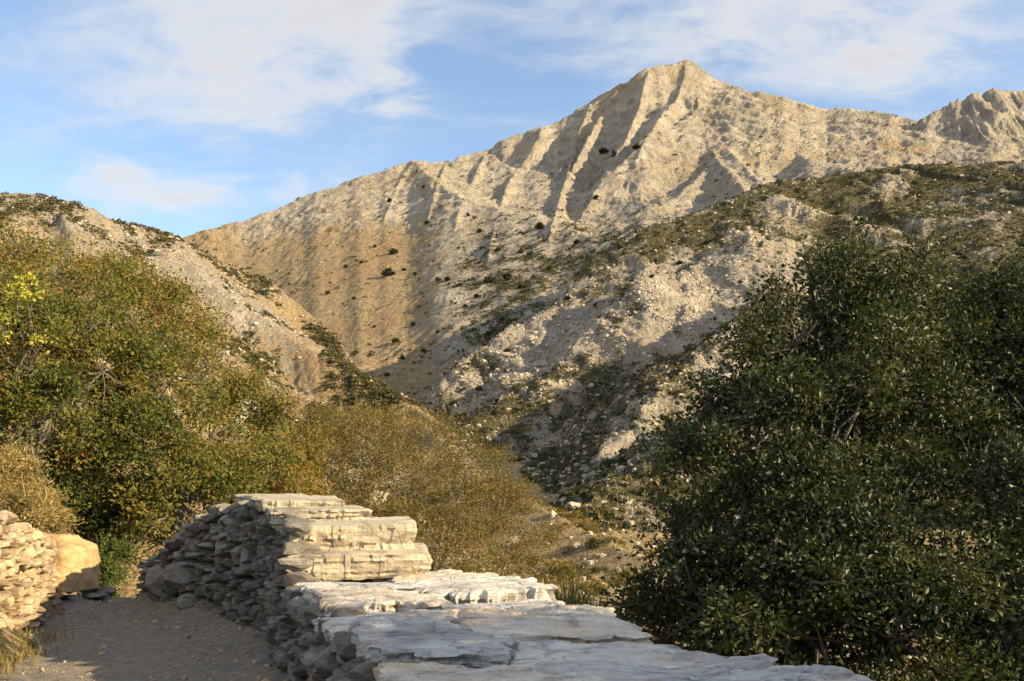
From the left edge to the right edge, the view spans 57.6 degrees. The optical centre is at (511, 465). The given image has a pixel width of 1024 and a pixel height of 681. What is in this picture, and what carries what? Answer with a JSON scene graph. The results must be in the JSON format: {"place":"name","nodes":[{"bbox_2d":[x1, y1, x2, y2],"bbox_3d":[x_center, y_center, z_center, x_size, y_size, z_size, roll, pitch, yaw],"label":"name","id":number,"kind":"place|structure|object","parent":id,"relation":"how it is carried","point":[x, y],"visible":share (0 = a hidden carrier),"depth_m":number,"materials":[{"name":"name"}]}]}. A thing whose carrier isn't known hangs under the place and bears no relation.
{"place":"outdoors","nodes":[
{"label":"outdoors","id":0,"kind":"place"},
{"bbox_2d":[0,596,290,680],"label":"path","id":1,"kind":"structure","parent":0,"point":[225,668],"depth_m":7.37,"materials":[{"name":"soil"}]},
{"bbox_2d":[0,192,525,463],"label":"hill","id":2,"kind":"structure","parent":0,"point":[305,371],"depth_m":276.13,"materials":[{"name":"beige stone"}]},
{"bbox_2d":[5,195,516,463],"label":"rubble","id":3,"kind":"object","parent":2,"relation":"on","point":[189,246],"visible":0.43,"depth_m":282.62,"materials":[{"name":"beige stone"}]},
{"bbox_2d":[0,191,524,465],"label":"scrub","id":4,"kind":"object","parent":2,"relation":"on","point":[386,390],"visible":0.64,"depth_m":271.01,"materials":[{"name":"green plant"}]},
{"bbox_2d":[0,253,1012,680],"bbox_3d":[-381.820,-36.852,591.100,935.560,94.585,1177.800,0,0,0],"label":"ground","id":5,"kind":"structure","parent":0,"point":[8,635],"depth_m":45.34,"materials":[{"name":"brown soil"}]},
{"bbox_2d":[0,271,59,449],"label":"yellow sapling","id":6,"kind":"object","parent":5,"relation":"on","point":[27,297],"visible":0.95,"depth_m":11.00,"materials":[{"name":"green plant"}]},
{"bbox_2d":[0,435,70,530],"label":"dry bush","id":7,"kind":"object","parent":5,"relation":"on","point":[14,472],"visible":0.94,"depth_m":9.14,"materials":[{"name":"yellow plant"}]},
{"bbox_2d":[0,620,73,680],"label":"dry grass","id":8,"kind":"structure","parent":5,"relation":"on","point":[8,664],"depth_m":7.03,"materials":[{"name":"beige plant"}]},
{"bbox_2d":[14,470,87,534],"bbox_3d":[-4.965,0.777,9.940,0.844,1.478,0.841,0,0,-21],"label":"dry bush","id":9,"kind":"object","parent":5,"relation":"on","point":[63,512],"visible":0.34,"depth_m":9.86,"materials":[{"name":"yellow plant"}]},
{"bbox_2d":[0,510,116,635],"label":"retaining wall","id":10,"kind":"structure","parent":5,"relation":"on","point":[39,569],"depth_m":8.25,"materials":[{"name":"stone"}]},
{"bbox_2d":[0,210,131,353],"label":"autumn tree","id":11,"kind":"object","parent":5,"relation":"on","point":[34,260],"visible":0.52,"depth_m":20.17,"materials":[{"name":"green plant"}]},
{"bbox_2d":[0,257,165,489],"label":"autumn tree","id":12,"kind":"object","parent":5,"relation":"on","point":[55,315],"visible":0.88,"depth_m":11.64,"materials":[{"name":"green plant"}]},
{"bbox_2d":[24,415,142,543],"bbox_3d":[-5.540,0.249,12.217,1.656,1.875,1.452,0,0,-21],"label":"dark bush","id":13,"kind":"object","parent":5,"relation":"on","point":[81,496],"visible":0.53,"depth_m":12.09,"materials":[{"name":"green plant"}]},
{"bbox_2d":[94,532,148,597],"bbox_3d":[-4.976,1.310,11.457,0.707,0.949,1.144,0,0,0],"label":"green bush","id":14,"kind":"object","parent":5,"relation":"on","point":[110,573],"visible":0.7,"depth_m":11.53,"materials":[{"name":"green plant"}]},
{"bbox_2d":[42,242,255,425],"bbox_3d":[-7.385,-2.764,18.694,4.488,4.044,4.080,0,0,0],"label":"autumn tree","id":15,"kind":"object","parent":5,"relation":"on","point":[166,288],"visible":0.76,"depth_m":18.32,"materials":[{"name":"green plant"}]},
{"bbox_2d":[61,321,318,581],"bbox_3d":[-4.754,-0.226,12.965,3.658,3.518,3.099,0,0,0],"label":"autumn tree","id":16,"kind":"object","parent":5,"relation":"on","point":[220,475],"visible":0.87,"depth_m":12.58,"materials":[{"name":"green plant"}]},
{"bbox_2d":[204,360,350,495],"bbox_3d":[-4.586,-0.372,18.254,2.755,3.653,4.394,0,0,-24],"label":"autumn tree","id":17,"kind":"object","parent":5,"relation":"on","point":[268,421],"visible":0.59,"depth_m":18.42,"materials":[{"name":"green plant"}]},
{"bbox_2d":[283,392,434,483],"bbox_3d":[-5.136,-0.779,28.582,3.108,3.091,6.065,0,0,42],"label":"olive tree","id":18,"kind":"object","parent":5,"relation":"on","point":[327,410],"visible":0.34,"depth_m":28.55,"materials":[{"name":"green plant"}]},
{"bbox_2d":[293,399,447,548],"bbox_3d":[-3.340,0.273,21.308,3.652,3.881,5.710,0,0,-11],"label":"olive tree","id":19,"kind":"object","parent":5,"relation":"on","point":[384,471],"visible":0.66,"depth_m":20.98,"materials":[{"name":"green plant"}]},
{"bbox_2d":[353,398,513,572],"bbox_3d":[-1.874,0.657,21.276,3.853,4.687,6.222,0,0,0],"label":"olive tree","id":20,"kind":"object","parent":5,"relation":"on","point":[448,512],"visible":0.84,"depth_m":21.50,"materials":[{"name":"green plant"}]},
{"bbox_2d":[424,490,445,501],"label":"shrub","id":21,"kind":"object","parent":5,"relation":"on","point":[434,494],"visible":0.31,"depth_m":58.38,"materials":[{"name":"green plant"}]},
{"bbox_2d":[451,561,480,572],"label":"shrub","id":22,"kind":"object","parent":5,"relation":"on","point":[467,567],"visible":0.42,"depth_m":26.87,"materials":[{"name":"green plant"}]},
{"bbox_2d":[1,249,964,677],"bbox_3d":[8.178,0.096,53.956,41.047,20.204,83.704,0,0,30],"label":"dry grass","id":23,"kind":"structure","parent":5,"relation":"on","point":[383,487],"depth_m":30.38,"materials":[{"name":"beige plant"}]},
{"bbox_2d":[0,249,998,680],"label":"scrub","id":24,"kind":"object","parent":5,"relation":"on","point":[218,441],"visible":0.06,"depth_m":29.13,"materials":[{"name":"green plant"}]},
{"bbox_2d":[5,259,998,676],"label":"rubble","id":25,"kind":"object","parent":5,"relation":"on","point":[575,545],"visible":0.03,"depth_m":38.39,"materials":[{"name":"grey stone"}]},
{"bbox_2d":[135,493,872,680],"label":"stone wall","id":26,"kind":"structure","parent":5,"relation":"on","point":[332,588],"depth_m":5.30,"materials":[{"name":"stone"}]},
{"bbox_2d":[310,664,375,680],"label":"dry plant","id":27,"kind":"object","parent":26,"relation":"on","point":[349,669],"visible":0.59,"depth_m":3.15,"materials":[{"name":"brown plant"}]},
{"bbox_2d":[435,437,578,582],"bbox_3d":[-0.122,1.742,23.905,3.870,5.054,7.319,0,0,0],"label":"olive tree","id":28,"kind":"object","parent":5,"relation":"on","point":[517,496],"visible":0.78,"depth_m":24.44,"materials":[{"name":"green plant"}]},
{"bbox_2d":[494,542,528,555],"bbox_3d":[-0.086,3.498,37.874,1.435,0.824,1.513,0,0,-32],"label":"shrub","id":29,"kind":"object","parent":5,"relation":"on","point":[510,548],"visible":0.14,"depth_m":37.82,"materials":[{"name":"green plant"}]},
{"bbox_2d":[522,553,545,566],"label":"shrub","id":30,"kind":"object","parent":5,"relation":"on","point":[533,560],"visible":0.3,"depth_m":36.19,"materials":[{"name":"green plant"}]},
{"bbox_2d":[538,531,561,543],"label":"shrub","id":31,"kind":"object","parent":5,"relation":"on","point":[546,537],"visible":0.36,"depth_m":48.30,"materials":[{"name":"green plant"}]},
{"bbox_2d":[544,575,560,587],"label":"shrub","id":32,"kind":"object","parent":5,"relation":"on","point":[552,582],"visible":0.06,"depth_m":30.19,"materials":[{"name":"green plant"}]},
{"bbox_2d":[535,560,581,581],"bbox_3d":[1.481,3.901,33.253,1.803,1.093,1.711,0,0,-19],"label":"shrub","id":33,"kind":"object","parent":5,"relation":"on","point":[555,572],"visible":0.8,"depth_m":33.07,"materials":[{"name":"green plant"}]},
{"bbox_2d":[542,556,577,578],"bbox_3d":[1.873,3.973,35.483,1.509,1.036,1.304,0,0,18],"label":"shrub","id":34,"kind":"object","parent":5,"relation":"on","point":[564,562],"visible":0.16,"depth_m":35.37,"materials":[{"name":"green plant"}]},
{"bbox_2d":[558,510,581,521],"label":"shrub","id":35,"kind":"object","parent":5,"relation":"on","point":[565,514],"visible":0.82,"depth_m":51.01,"materials":[{"name":"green plant"}]},
{"bbox_2d":[562,559,592,575],"bbox_3d":[2.672,4.566,40.195,1.399,1.001,1.922,0,0,-18],"label":"shrub","id":36,"kind":"object","parent":5,"relation":"on","point":[580,567],"visible":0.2,"depth_m":39.82,"materials":[{"name":"green plant"}]},
{"bbox_2d":[570,515,597,533],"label":"shrub","id":37,"kind":"object","parent":5,"relation":"on","point":[586,525],"visible":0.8,"depth_m":49.70,"materials":[{"name":"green plant"}]},
{"bbox_2d":[581,518,601,532],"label":"shrub","id":38,"kind":"object","parent":5,"relation":"on","point":[596,530],"visible":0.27,"depth_m":54.10,"materials":[{"name":"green plant"}]},
{"bbox_2d":[574,579,609,596],"bbox_3d":[2.786,4.370,33.223,1.388,0.806,1.200,0,0,-29],"label":"shrub","id":39,"kind":"object","parent":5,"relation":"on","point":[594,588],"visible":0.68,"depth_m":33.04,"materials":[{"name":"green plant"}]},
{"bbox_2d":[582,535,613,548],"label":"shrub","id":40,"kind":"object","parent":5,"relation":"on","point":[592,541],"visible":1,"depth_m":46.56,"materials":[{"name":"green plant"}]},
{"bbox_2d":[588,565,607,572],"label":"shrub","id":41,"kind":"object","parent":5,"relation":"on","point":[594,569],"visible":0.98,"depth_m":44.13,"materials":[{"name":"green plant"}]},
{"bbox_2d":[598,526,613,534],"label":"shrub","id":42,"kind":"object","parent":5,"relation":"on","point":[604,531],"visible":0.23,"depth_m":59.49,"materials":[{"name":"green plant"}]},
{"bbox_2d":[602,574,631,586],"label":"shrub","id":43,"kind":"object","parent":5,"relation":"on","point":[616,581],"visible":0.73,"depth_m":40.76,"materials":[{"name":"green plant"}]},
{"bbox_2d":[612,536,628,546],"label":"shrub","id":44,"kind":"object","parent":5,"relation":"on","point":[619,541],"visible":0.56,"depth_m":57.29,"materials":[{"name":"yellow plant"}]},
{"bbox_2d":[609,568,636,582],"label":"shrub","id":45,"kind":"object","parent":5,"relation":"on","point":[630,572],"visible":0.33,"depth_m":42.27,"materials":[{"name":"green plant"}]},
{"bbox_2d":[640,546,656,558],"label":"shrub","id":46,"kind":"object","parent":5,"relation":"on","point":[650,553],"visible":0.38,"depth_m":60.61,"materials":[{"name":"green plant"}]},
{"bbox_2d":[583,204,1023,680],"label":"oak tree","id":47,"kind":"object","parent":5,"relation":"on","point":[804,597],"visible":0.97,"depth_m":8.93,"materials":[{"name":"green plant"}]},
{"bbox_2d":[850,245,1023,680],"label":"oak tree","id":48,"kind":"object","parent":5,"relation":"on","point":[996,304],"visible":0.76,"depth_m":9.10,"materials":[{"name":"green plant"}]},
{"bbox_2d":[0,0,1023,237],"label":"sky","id":49,"kind":"structure","parent":0,"point":[184,118],"materials":[{"name":"blue"}]},
{"bbox_2d":[539,562,629,617],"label":"grass","id":50,"kind":"structure","parent":0,"point":[572,599],"depth_m":12.44,"materials":[{"name":"green plant"}]},
{"bbox_2d":[182,59,1023,401],"bbox_3d":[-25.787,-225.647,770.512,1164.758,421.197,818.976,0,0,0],"label":"mountain","id":51,"kind":"structure","parent":0,"point":[578,137],"depth_m":786.72,"materials":[{"name":"stone"}]},
{"bbox_2d":[379,267,395,275],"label":"mountain bush","id":52,"kind":"object","parent":51,"relation":"on","point":[388,272],"visible":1,"depth_m":636.42,"materials":[{"name":"green plant"}]},
{"bbox_2d":[388,247,397,254],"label":"mountain bush","id":53,"kind":"object","parent":51,"relation":"on","point":[393,251],"visible":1,"depth_m":695.63,"materials":[{"name":"green plant"}]},
{"bbox_2d":[391,337,399,342],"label":"mountain bush","id":54,"kind":"object","parent":51,"relation":"on","point":[394,339],"visible":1,"depth_m":497.97,"materials":[{"name":"green plant"}]},
{"bbox_2d":[483,276,493,282],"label":"mountain bush","id":55,"kind":"object","parent":51,"relation":"on","point":[487,279],"visible":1,"depth_m":545.70,"materials":[{"name":"green plant"}]},
{"bbox_2d":[502,272,512,278],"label":"mountain bush","id":56,"kind":"object","parent":51,"relation":"on","point":[507,275],"visible":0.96,"depth_m":542.30,"materials":[{"name":"green plant"}]},
{"bbox_2d":[517,283,525,288],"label":"mountain bush","id":57,"kind":"object","parent":51,"relation":"on","point":[520,285],"visible":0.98,"depth_m":520.06,"materials":[{"name":"green plant"}]},
{"bbox_2d":[535,221,543,228],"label":"mountain bush","id":58,"kind":"object","parent":51,"relation":"on","point":[539,224],"visible":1,"depth_m":632.99,"materials":[{"name":"green plant"}]},
{"bbox_2d":[599,147,608,153],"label":"mountain bush","id":59,"kind":"object","parent":51,"relation":"on","point":[604,150],"visible":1,"depth_m":913.72,"materials":[{"name":"green plant"}]},
{"bbox_2d":[197,60,1023,397],"bbox_3d":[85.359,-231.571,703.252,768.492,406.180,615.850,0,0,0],"label":"scrub","id":60,"kind":"object","parent":51,"relation":"on","point":[487,302],"visible":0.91,"depth_m":576.41,"materials":[{"name":"green plant"}]},
{"bbox_2d":[631,143,640,149],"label":"mountain bush","id":61,"kind":"object","parent":51,"relation":"on","point":[635,146],"visible":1,"depth_m":822.29,"materials":[{"name":"green plant"}]},
{"bbox_2d":[420,161,1023,533],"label":"hill","id":62,"kind":"structure","parent":0,"point":[547,329],"depth_m":324.83,"materials":[{"name":"grey stone"}]},
{"bbox_2d":[421,160,1023,535],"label":"scrub","id":63,"kind":"object","parent":62,"relation":"on","point":[598,514],"visible":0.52,"depth_m":272.83,"materials":[{"name":"green plant"}]},
{"bbox_2d":[422,162,1023,534],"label":"rubble","id":64,"kind":"object","parent":62,"relation":"on","point":[611,330],"visible":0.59,"depth_m":319.90,"materials":[{"name":"grey stone"}]},
{"bbox_2d":[909,88,1023,145],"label":"mountain","id":65,"kind":"structure","parent":0,"point":[992,114],"depth_m":833.62,"materials":[{"name":"stone"}]}
]}

